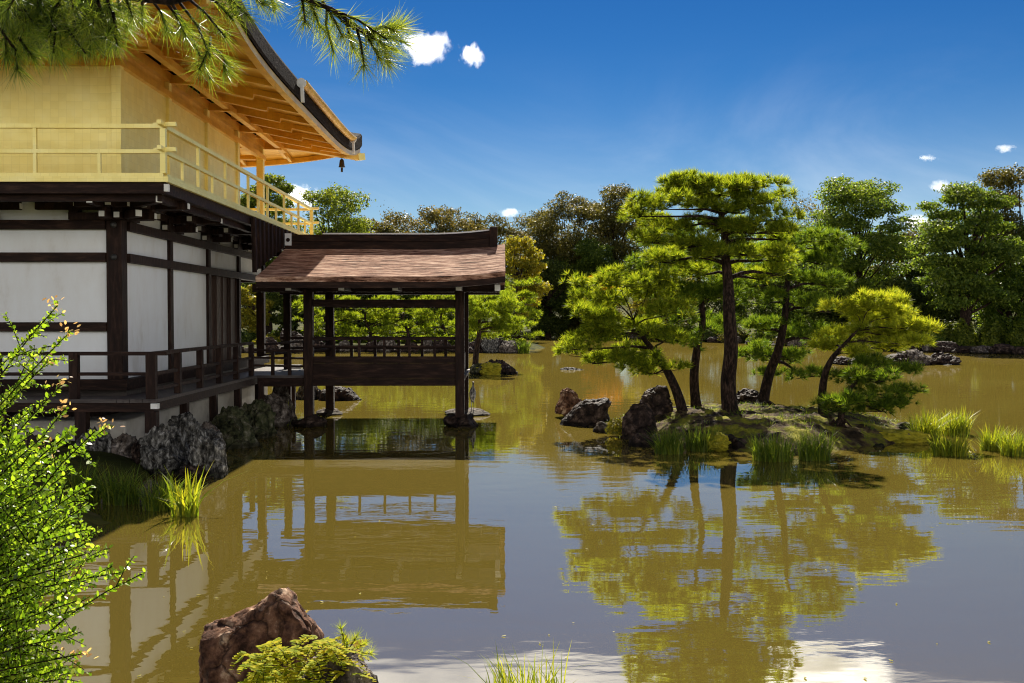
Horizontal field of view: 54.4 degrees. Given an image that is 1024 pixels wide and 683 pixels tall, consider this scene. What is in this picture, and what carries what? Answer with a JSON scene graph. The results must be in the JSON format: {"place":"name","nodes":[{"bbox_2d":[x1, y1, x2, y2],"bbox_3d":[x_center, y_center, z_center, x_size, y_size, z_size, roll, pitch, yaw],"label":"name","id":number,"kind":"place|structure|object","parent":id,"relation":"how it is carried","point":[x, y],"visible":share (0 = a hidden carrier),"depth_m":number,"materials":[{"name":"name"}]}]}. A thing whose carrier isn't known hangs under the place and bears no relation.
{"place":"outdoors","nodes":[
{"label":"outdoors","id":0,"kind":"place"},
{"bbox_2d":[0,279,1023,534],"bbox_3d":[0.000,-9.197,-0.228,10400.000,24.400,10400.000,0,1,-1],"label":"ground","id":1,"kind":"structure","parent":0,"point":[120,463],"depth_m":12.73,"materials":[{"name":"plant"}]},
{"bbox_2d":[24,432,66,447],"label":"foundation stone","id":2,"kind":"object","parent":1,"relation":"on","point":[29,438],"visible":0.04,"depth_m":13.23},
{"bbox_2d":[0,295,145,682],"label":"bush","id":3,"kind":"object","parent":1,"relation":"on","point":[31,662],"visible":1,"depth_m":2.51,"materials":[{"name":"green plant"}]},
{"bbox_2d":[72,426,112,452],"bbox_3d":[-5.686,1.623,13.487,0.823,0.957,0.695,0,1,-1],"label":"foundation stone","id":4,"kind":"object","parent":1,"relation":"on","point":[102,443],"visible":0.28,"depth_m":13.32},
{"bbox_2d":[111,433,138,458],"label":"foundation stone","id":5,"kind":"object","parent":1,"relation":"on","point":[121,444],"visible":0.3,"depth_m":13.41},
{"bbox_2d":[131,442,140,463],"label":"foundation stone","id":6,"kind":"object","parent":1,"relation":"on","point":[135,450],"visible":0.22,"depth_m":13.27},
{"bbox_2d":[138,423,189,474],"bbox_3d":[-4.604,1.609,13.324,0.725,1.045,0.650,1,2,39],"label":"foundation stone","id":7,"kind":"object","parent":1,"relation":"on","point":[163,447],"visible":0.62,"depth_m":13.17,"materials":[{"name":"stone"}]},
{"bbox_2d":[0,0,365,442],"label":"golden pavilion","id":8,"kind":"structure","parent":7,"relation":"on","point":[125,224],"depth_m":14.21,"materials":[{"name":"paint"}]},
{"bbox_2d":[211,276,214,362],"bbox_3d":[-5.632,-0.404,18.540,0.060,1.650,0.465,0,1,-1],"label":"door","id":9,"kind":"structure","parent":8,"relation":"in","point":[212,277],"depth_m":18.71,"materials":[{"name":"brown wood"}]},
{"bbox_2d":[214,276,223,361],"bbox_3d":[-5.601,-0.416,19.026,0.060,1.650,0.465,0,1,-1],"label":"door","id":10,"kind":"structure","parent":8,"relation":"in","point":[219,281],"depth_m":19.03,"materials":[{"name":"brown wood"}]},
{"bbox_2d":[224,278,228,360],"bbox_3d":[-5.641,-0.428,19.510,0.060,1.650,0.465,0,1,-1],"label":"door","id":11,"kind":"structure","parent":8,"relation":"in","point":[226,280],"depth_m":19.64,"materials":[{"name":"brown wood"}]},
{"bbox_2d":[229,278,236,359],"bbox_3d":[-5.611,-0.440,19.995,0.060,1.650,0.465,0,1,-1],"label":"door","id":12,"kind":"structure","parent":8,"relation":"in","point":[232,282],"depth_m":19.95,"materials":[{"name":"brown wood"}]},
{"bbox_2d":[0,0,427,100],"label":"pine tree","id":13,"kind":"object","parent":1,"relation":"on","point":[96,27],"visible":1,"depth_m":3.34,"materials":[{"name":"green plant"}]},
{"bbox_2d":[241,284,274,332],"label":"leafy tree","id":14,"kind":"object","parent":1,"relation":"on","point":[248,318],"visible":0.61,"depth_m":63.37,"materials":[{"name":"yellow plant"}]},
{"bbox_2d":[240,173,296,335],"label":"leafy tree","id":15,"kind":"object","parent":1,"relation":"on","point":[287,188],"visible":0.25,"depth_m":73.52,"materials":[{"name":"green plant"}]},
{"bbox_2d":[265,292,324,336],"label":"evergreen tree","id":16,"kind":"object","parent":1,"relation":"on","point":[276,318],"visible":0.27,"depth_m":64.95,"materials":[{"name":"green plant"}]},
{"bbox_2d":[291,295,360,340],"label":"pine tree","id":17,"kind":"object","parent":1,"relation":"on","point":[339,314],"visible":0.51,"depth_m":59.97,"materials":[{"name":"green plant"}]},
{"bbox_2d":[280,182,377,298],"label":"leafy tree","id":18,"kind":"object","parent":1,"relation":"on","point":[347,224],"visible":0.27,"depth_m":77.03,"materials":[{"name":"green plant"}]},
{"bbox_2d":[301,646,378,682],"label":"foreground rock","id":19,"kind":"object","parent":1,"relation":"on","point":[347,677],"visible":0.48,"depth_m":4.28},
{"bbox_2d":[229,634,375,682],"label":"fern","id":20,"kind":"object","parent":19,"relation":"on","point":[259,674],"visible":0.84,"depth_m":4.24,"materials":[{"name":"green plant"}]},
{"bbox_2d":[332,622,378,659],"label":"pine seedling","id":21,"kind":"object","parent":19,"relation":"on","point":[346,644],"visible":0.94,"depth_m":4.34,"materials":[{"name":"green plant"}]},
{"bbox_2d":[319,295,402,334],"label":"evergreen tree","id":22,"kind":"object","parent":1,"relation":"on","point":[359,324],"visible":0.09,"depth_m":70.84,"materials":[{"name":"green plant"}]},
{"bbox_2d":[336,295,398,342],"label":"pine tree","id":23,"kind":"object","parent":1,"relation":"on","point":[366,318],"visible":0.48,"depth_m":60.87,"materials":[{"name":"green plant"}]},
{"bbox_2d":[361,218,403,332],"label":"leafy tree","id":24,"kind":"object","parent":1,"relation":"on","point":[383,228],"visible":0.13,"depth_m":86.67,"materials":[{"name":"green plant"}]},
{"bbox_2d":[381,211,430,232],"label":"leafy tree","id":25,"kind":"object","parent":1,"relation":"on","point":[405,222],"visible":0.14,"depth_m":91.01,"materials":[{"name":"green plant"}]},
{"bbox_2d":[365,295,447,344],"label":"pine tree","id":26,"kind":"object","parent":1,"relation":"on","point":[409,324],"visible":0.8,"depth_m":59.77,"materials":[{"name":"green plant"}]},
{"bbox_2d":[390,295,440,334],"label":"evergreen tree","id":27,"kind":"object","parent":1,"relation":"on","point":[409,317],"visible":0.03,"depth_m":72.37,"materials":[{"name":"green plant"}]},
{"bbox_2d":[410,204,462,232],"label":"leafy tree","id":28,"kind":"object","parent":1,"relation":"on","point":[434,216],"visible":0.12,"depth_m":94.13,"materials":[{"name":"green plant"}]},
{"bbox_2d":[412,295,472,340],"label":"pine tree","id":29,"kind":"object","parent":1,"relation":"on","point":[440,321],"visible":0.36,"depth_m":60.00,"materials":[{"name":"green plant"}]},
{"bbox_2d":[436,216,486,313],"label":"leafy tree","id":30,"kind":"object","parent":1,"relation":"on","point":[461,226],"visible":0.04,"depth_m":92.72,"materials":[{"name":"green plant"}]},
{"bbox_2d":[431,274,514,337],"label":"evergreen tree","id":31,"kind":"object","parent":1,"relation":"on","point":[451,316],"visible":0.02,"depth_m":71.38,"materials":[{"name":"green plant"}]},
{"bbox_2d":[457,211,519,318],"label":"leafy tree","id":32,"kind":"object","parent":1,"relation":"on","point":[479,221],"visible":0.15,"depth_m":97.82,"materials":[{"name":"green plant"}]},
{"bbox_2d":[481,336,500,352],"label":"shore boulder","id":33,"kind":"object","parent":1,"relation":"on","point":[491,345],"visible":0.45,"depth_m":57.28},
{"bbox_2d":[490,225,529,276],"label":"leafy tree","id":34,"kind":"object","parent":1,"relation":"on","point":[517,233],"visible":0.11,"depth_m":98.58,"materials":[{"name":"green plant"}]},
{"bbox_2d":[498,276,544,338],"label":"pine tree","id":35,"kind":"object","parent":1,"relation":"on","point":[530,309],"visible":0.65,"depth_m":61.78,"materials":[{"name":"green plant"}]},
{"bbox_2d":[502,235,552,338],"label":"leafy tree","id":36,"kind":"object","parent":1,"relation":"on","point":[527,262],"visible":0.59,"depth_m":83.57,"materials":[{"name":"green plant"}]},
{"bbox_2d":[511,213,555,330],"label":"leafy tree","id":37,"kind":"object","parent":1,"relation":"on","point":[522,225],"visible":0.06,"depth_m":108.95,"materials":[{"name":"green plant"}]},
{"bbox_2d":[517,258,580,337],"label":"evergreen tree","id":38,"kind":"object","parent":1,"relation":"on","point":[550,322],"visible":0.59,"depth_m":97.13,"materials":[{"name":"green plant"}]},
{"bbox_2d":[521,190,617,292],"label":"leafy tree","id":39,"kind":"object","parent":1,"relation":"on","point":[557,247],"visible":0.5,"depth_m":101.79,"materials":[{"name":"green plant"}]},
{"bbox_2d":[567,238,617,323],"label":"leafy tree","id":40,"kind":"object","parent":1,"relation":"on","point":[584,250],"visible":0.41,"depth_m":98.48,"materials":[{"name":"green plant"}]},
{"bbox_2d":[576,181,651,276],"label":"leafy tree","id":41,"kind":"object","parent":1,"relation":"on","point":[615,229],"visible":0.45,"depth_m":104.30,"materials":[{"name":"green plant"}]},
{"bbox_2d":[623,276,705,339],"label":"tree","id":42,"kind":"object","parent":1,"relation":"on","point":[635,307],"visible":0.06,"depth_m":87.22,"materials":[{"name":"green plant"}]},
{"bbox_2d":[617,217,712,316],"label":"evergreen tree","id":43,"kind":"object","parent":1,"relation":"on","point":[632,268],"visible":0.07,"depth_m":95.57,"materials":[{"name":"green plant"}]},
{"bbox_2d":[689,216,760,328],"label":"evergreen tree","id":44,"kind":"object","parent":1,"relation":"on","point":[741,310],"visible":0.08,"depth_m":88.91,"materials":[{"name":"green plant"}]},
{"bbox_2d":[746,329,776,341],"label":"shrub","id":45,"kind":"object","parent":1,"relation":"on","point":[755,335],"visible":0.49,"depth_m":74.78,"materials":[{"name":"green plant"}]},
{"bbox_2d":[743,220,819,324],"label":"evergreen tree","id":46,"kind":"object","parent":1,"relation":"on","point":[762,310],"visible":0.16,"depth_m":83.71,"materials":[{"name":"green plant"}]},
{"bbox_2d":[766,189,828,334],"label":"bare tree","id":47,"kind":"object","parent":1,"relation":"on","point":[810,208],"visible":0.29,"depth_m":86.57,"materials":[{"name":"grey plant"}]},
{"bbox_2d":[781,254,888,329],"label":"evergreen tree","id":48,"kind":"object","parent":1,"relation":"on","point":[832,317],"visible":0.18,"depth_m":79.25,"materials":[{"name":"green plant"}]},
{"bbox_2d":[801,173,926,338],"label":"evergreen tree","id":49,"kind":"object","parent":1,"relation":"on","point":[881,244],"visible":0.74,"depth_m":70.49,"materials":[{"name":"green plant"}]},
{"bbox_2d":[869,228,931,291],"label":"leafy tree","id":50,"kind":"object","parent":1,"relation":"on","point":[912,235],"visible":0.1,"depth_m":77.05,"materials":[{"name":"green plant"}]},
{"bbox_2d":[870,276,943,334],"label":"leafy tree","id":51,"kind":"object","parent":1,"relation":"on","point":[916,295],"visible":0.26,"depth_m":65.33,"materials":[{"name":"green plant"}]},
{"bbox_2d":[898,255,982,334],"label":"evergreen tree","id":52,"kind":"object","parent":1,"relation":"on","point":[948,315],"visible":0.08,"depth_m":75.03,"materials":[{"name":"green plant"}]},
{"bbox_2d":[930,341,959,352],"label":"shore rock","id":53,"kind":"object","parent":1,"relation":"on","point":[944,346],"visible":0.73,"depth_m":58.24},
{"bbox_2d":[900,181,1023,345],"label":"evergreen tree","id":54,"kind":"object","parent":1,"relation":"on","point":[960,278],"visible":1,"depth_m":59.08,"materials":[{"name":"green plant"}]},
{"bbox_2d":[947,318,978,345],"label":"shrub","id":55,"kind":"object","parent":1,"relation":"on","point":[959,337],"visible":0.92,"depth_m":59.84,"materials":[{"name":"green plant"}]},
{"bbox_2d":[980,320,1005,345],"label":"shrub","id":56,"kind":"object","parent":1,"relation":"on","point":[992,334],"visible":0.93,"depth_m":59.09,"materials":[{"name":"green plant"}]},
{"bbox_2d":[970,256,1023,332],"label":"evergreen tree","id":57,"kind":"object","parent":1,"relation":"on","point":[1011,275],"visible":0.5,"depth_m":61.57,"materials":[{"name":"green plant"}]},
{"bbox_2d":[971,162,1023,316],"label":"leafy tree","id":58,"kind":"object","parent":1,"relation":"on","point":[1003,179],"visible":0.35,"depth_m":69.74,"materials":[{"name":"green plant"}]},
{"bbox_2d":[988,343,1014,353],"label":"shore rock","id":59,"kind":"object","parent":1,"relation":"on","point":[1001,348],"visible":0.8,"depth_m":55.56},
{"bbox_2d":[1003,319,1023,345],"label":"shrub","id":60,"kind":"object","parent":1,"relation":"on","point":[1015,337],"visible":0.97,"depth_m":57.93,"materials":[{"name":"green plant"}]},
{"bbox_2d":[2,337,1023,682],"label":"pond water","id":61,"kind":"structure","parent":0,"point":[524,521],"depth_m":9.06,"materials":[{"name":"liquid"}]},
{"bbox_2d":[46,458,119,502],"bbox_3d":[-4.912,1.545,11.170,1.142,0.578,0.947,0,1,11],"label":"grass clump","id":62,"kind":"object","parent":61,"relation":"on","point":[77,481],"visible":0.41,"depth_m":11.18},
{"bbox_2d":[73,462,154,505],"bbox_3d":[-4.371,1.569,11.056,0.884,0.535,1.073,1,2,41],"label":"grass clump","id":63,"kind":"object","parent":61,"relation":"on","point":[113,494],"visible":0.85,"depth_m":11.04,"materials":[{"name":"plant"}]},
{"bbox_2d":[120,471,203,511],"bbox_3d":[-3.754,1.589,10.723,1.025,0.511,1.101,0,1,-1],"label":"grass clump","id":64,"kind":"object","parent":61,"relation":"on","point":[152,503],"visible":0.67,"depth_m":10.70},
{"bbox_2d":[168,412,202,444],"bbox_3d":[-4.830,1.420,14.777,0.566,0.770,0.649,0,1,-1],"label":"foundation stone","id":65,"kind":"object","parent":61,"relation":"on","point":[188,423],"visible":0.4,"depth_m":14.62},
{"bbox_2d":[177,464,211,481],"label":"foundation stone","id":66,"kind":"object","parent":61,"relation":"on","point":[189,468],"visible":0.56,"depth_m":12.72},
{"bbox_2d":[153,466,246,516],"bbox_3d":[-3.295,1.545,10.375,0.993,0.617,0.822,0,1,-1],"label":"grass clump","id":67,"kind":"object","parent":61,"relation":"on","point":[189,507],"visible":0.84,"depth_m":10.40,"materials":[{"name":"plant"}]},
{"bbox_2d":[188,426,227,477],"bbox_3d":[-3.999,1.616,13.135,0.539,1.001,0.635,0,1,-9],"label":"foundation stone","id":68,"kind":"object","parent":61,"relation":"in","point":[207,448],"visible":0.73,"depth_m":12.88,"materials":[{"name":"stone"}]},
{"bbox_2d":[209,406,260,449],"bbox_3d":[-4.537,1.552,15.928,0.870,1.069,0.714,1,2,25],"label":"foundation stone","id":69,"kind":"object","parent":61,"relation":"in","point":[232,424],"visible":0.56,"depth_m":15.73,"materials":[{"name":"stone"}]},
{"bbox_2d":[239,399,276,438],"bbox_3d":[-4.454,1.508,17.330,0.709,1.015,0.646,1,2,28],"label":"foundation stone","id":70,"kind":"object","parent":61,"relation":"in","point":[261,413],"visible":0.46,"depth_m":17.19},
{"bbox_2d":[198,587,325,682],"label":"foreground rock","id":71,"kind":"object","parent":61,"relation":"on","point":[281,613],"visible":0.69,"depth_m":5.01,"materials":[{"name":"stone"}]},
{"bbox_2d":[264,393,290,426],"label":"foundation stone","id":72,"kind":"object","parent":61,"relation":"in","point":[279,406],"visible":0.45,"depth_m":18.88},
{"bbox_2d":[272,387,296,421],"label":"foundation stone","id":73,"kind":"object","parent":61,"relation":"in","point":[282,393],"visible":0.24,"depth_m":19.88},
{"bbox_2d":[291,414,326,427],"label":"post stone","id":74,"kind":"object","parent":61,"relation":"on","point":[314,420],"visible":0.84,"depth_m":18.76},
{"bbox_2d":[319,386,361,400],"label":"dark boulder","id":75,"kind":"object","parent":61,"relation":"in","point":[345,394],"visible":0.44,"depth_m":24.75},
{"bbox_2d":[251,217,504,417],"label":"fishing pavilion","id":76,"kind":"structure","parent":61,"relation":"on","point":[461,266],"depth_m":18.84,"materials":[{"name":"brown wood"}]},
{"bbox_2d":[443,414,478,427],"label":"post stone","id":77,"kind":"object","parent":61,"relation":"in","point":[465,421],"visible":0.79,"depth_m":18.78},
{"bbox_2d":[445,408,490,415],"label":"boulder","id":78,"kind":"object","parent":61,"relation":"on","point":[478,412],"visible":0.62,"depth_m":21.04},
{"bbox_2d":[469,363,481,374],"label":"islet rock","id":79,"kind":"object","parent":61,"relation":"on","point":[474,370],"visible":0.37,"depth_m":35.87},
{"bbox_2d":[447,289,526,364],"bbox_3d":[-0.938,-0.422,37.184,3.107,3.318,3.312,0,1,-1],"label":"pine tree","id":80,"kind":"object","parent":79,"relation":"on","point":[501,306],"visible":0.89,"depth_m":36.98,"materials":[{"name":"green plant"}]},
{"bbox_2d":[476,362,501,374],"bbox_3d":[-0.904,1.026,36.050,1.097,0.586,1.081,0,1,-1],"label":"moss cushion","id":81,"kind":"object","parent":79,"relation":"on","point":[489,368],"visible":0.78,"depth_m":35.70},
{"bbox_2d":[499,340,517,353],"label":"shore boulder","id":82,"kind":"object","parent":61,"relation":"in","point":[507,347],"visible":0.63,"depth_m":56.74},
{"bbox_2d":[452,641,593,682],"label":"grass clump","id":83,"kind":"object","parent":61,"relation":"on","point":[502,675],"visible":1,"depth_m":5.53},
{"bbox_2d":[555,388,581,415],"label":"jagged rock","id":84,"kind":"object","parent":61,"relation":"in","point":[568,401],"visible":0.62,"depth_m":20.50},
{"bbox_2d":[560,397,611,426],"bbox_3d":[1.429,1.386,19.255,1.039,0.601,0.800,0,1,-1],"label":"smooth dark rock","id":85,"kind":"object","parent":61,"relation":"in","point":[588,412],"visible":0.88,"depth_m":18.97,"materials":[{"name":"stone"}]},
{"bbox_2d":[639,419,694,454],"bbox_3d":[2.355,1.454,15.202,0.783,0.560,1.088,-1,2,-40],"label":"grass clump","id":86,"kind":"object","parent":61,"relation":"on","point":[674,444],"visible":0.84,"depth_m":15.10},
{"bbox_2d":[737,427,814,461],"bbox_3d":[3.888,1.472,14.417,1.434,0.562,0.991,0,1,-1],"label":"grass clump","id":87,"kind":"object","parent":61,"relation":"on","point":[773,451],"visible":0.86,"depth_m":14.34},
{"bbox_2d":[780,421,840,460],"bbox_3d":[4.442,1.456,14.479,0.838,0.591,1.008,-1,2,-23],"label":"grass clump","id":88,"kind":"object","parent":61,"relation":"on","point":[814,450],"visible":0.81,"depth_m":14.42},
{"bbox_2d":[897,349,933,364],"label":"islet rock","id":89,"kind":"object","parent":61,"relation":"in","point":[914,355],"visible":0.49,"depth_m":42.87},
{"bbox_2d":[896,406,951,439],"bbox_3d":[7.057,1.390,17.077,1.214,0.596,1.028,0,1,-1],"label":"grass clump","id":90,"kind":"object","parent":61,"relation":"on","point":[930,427],"visible":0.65,"depth_m":16.98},
{"bbox_2d":[930,352,961,364],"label":"islet rock","id":91,"kind":"object","parent":61,"relation":"on","point":[940,358],"visible":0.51,"depth_m":43.19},
{"bbox_2d":[923,429,971,456],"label":"grass clump","id":92,"kind":"object","parent":61,"relation":"on","point":[946,448],"visible":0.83,"depth_m":14.92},
{"bbox_2d":[934,407,982,435],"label":"grass clump","id":93,"kind":"object","parent":61,"relation":"on","point":[954,426],"visible":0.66,"depth_m":17.50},
{"bbox_2d":[962,422,1015,450],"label":"grass clump","id":94,"kind":"object","parent":61,"relation":"on","point":[988,443],"visible":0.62,"depth_m":15.52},
{"bbox_2d":[990,425,1023,456],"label":"grass clump","id":95,"kind":"object","parent":61,"relation":"on","point":[1009,447],"visible":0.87,"depth_m":14.93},
{"bbox_2d":[240,0,1023,280],"label":"sky","id":96,"kind":"structure","parent":0,"point":[509,106],"materials":[{"name":"blue"}]},
{"bbox_2d":[595,401,899,453],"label":"islet ground","id":97,"kind":"structure","parent":0,"point":[740,424],"depth_m":16.64,"materials":[{"name":"plant"}]},
{"bbox_2d":[605,417,622,436],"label":"shrub","id":98,"kind":"object","parent":97,"relation":"on","point":[616,429],"visible":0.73,"depth_m":17.15,"materials":[{"name":"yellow plant"}]},
{"bbox_2d":[551,261,696,413],"bbox_3d":[2.047,0.029,17.911,2.746,2.915,2.098,0,1,10],"label":"pine tree","id":99,"kind":"object","parent":97,"relation":"on","point":[596,311],"visible":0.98,"depth_m":17.54,"materials":[{"name":"green plant"}]},
{"bbox_2d":[620,402,657,439],"bbox_3d":[2.182,1.440,17.063,0.695,0.788,0.602,0,1,-1],"label":"upright rock","id":100,"kind":"object","parent":97,"relation":"on","point":[639,418],"visible":0.71,"depth_m":16.86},
{"bbox_2d":[628,433,654,446],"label":"upright rock","id":101,"kind":"object","parent":97,"relation":"on","point":[638,440],"visible":0.62,"depth_m":15.95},
{"bbox_2d":[639,385,672,415],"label":"upright rock","id":102,"kind":"object","parent":97,"relation":"on","point":[657,400],"visible":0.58,"depth_m":18.16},
{"bbox_2d":[624,221,754,407],"bbox_3d":[3.392,-0.523,19.261,2.696,3.875,2.032,0,1,-1],"label":"pine tree","id":103,"kind":"object","parent":97,"relation":"on","point":[700,292],"visible":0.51,"depth_m":18.89,"materials":[{"name":"green plant"}]},
{"bbox_2d":[677,424,722,451],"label":"grass clump","id":104,"kind":"object","parent":97,"relation":"on","point":[695,445],"visible":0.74,"depth_m":15.42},
{"bbox_2d":[617,167,808,415],"bbox_3d":[3.560,-0.810,17.557,3.494,4.574,2.102,0,1,-1],"label":"pine tree","id":105,"kind":"object","parent":97,"relation":"on","point":[690,186],"visible":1,"depth_m":17.36,"materials":[{"name":"green plant"}]},
{"bbox_2d":[703,431,730,451],"bbox_3d":[3.200,1.585,15.569,0.446,0.372,0.648,0,1,-1],"label":"moss cushion","id":106,"kind":"object","parent":97,"relation":"on","point":[722,442],"visible":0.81,"depth_m":15.37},
{"bbox_2d":[737,388,758,403],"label":"flat rock","id":107,"kind":"object","parent":97,"relation":"on","point":[744,395],"visible":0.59,"depth_m":20.31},
{"bbox_2d":[735,225,869,404],"bbox_3d":[5.776,-0.467,20.251,2.550,3.772,2.437,1,2,36],"label":"pine tree","id":108,"kind":"object","parent":97,"relation":"on","point":[829,245],"visible":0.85,"depth_m":20.08,"materials":[{"name":"green plant"}]},
{"bbox_2d":[806,350,932,427],"bbox_3d":[5.911,0.797,16.762,1.728,1.374,2.247,1,2,41],"label":"pine tree","id":109,"kind":"object","parent":97,"relation":"on","point":[849,396],"visible":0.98,"depth_m":16.68,"materials":[{"name":"green plant"}]},
{"bbox_2d":[803,285,943,415],"bbox_3d":[6.266,0.221,17.531,2.275,2.496,2.176,0,1,-1],"label":"pine tree","id":110,"kind":"object","parent":97,"relation":"on","point":[897,334],"visible":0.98,"depth_m":17.48,"materials":[{"name":"green plant"}]},
{"bbox_2d":[877,428,932,442],"bbox_3d":[6.421,1.622,16.685,1.180,0.315,0.620,0,1,-1],"label":"moss cushion","id":111,"kind":"object","parent":97,"relation":"on","point":[900,436],"visible":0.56,"depth_m":16.49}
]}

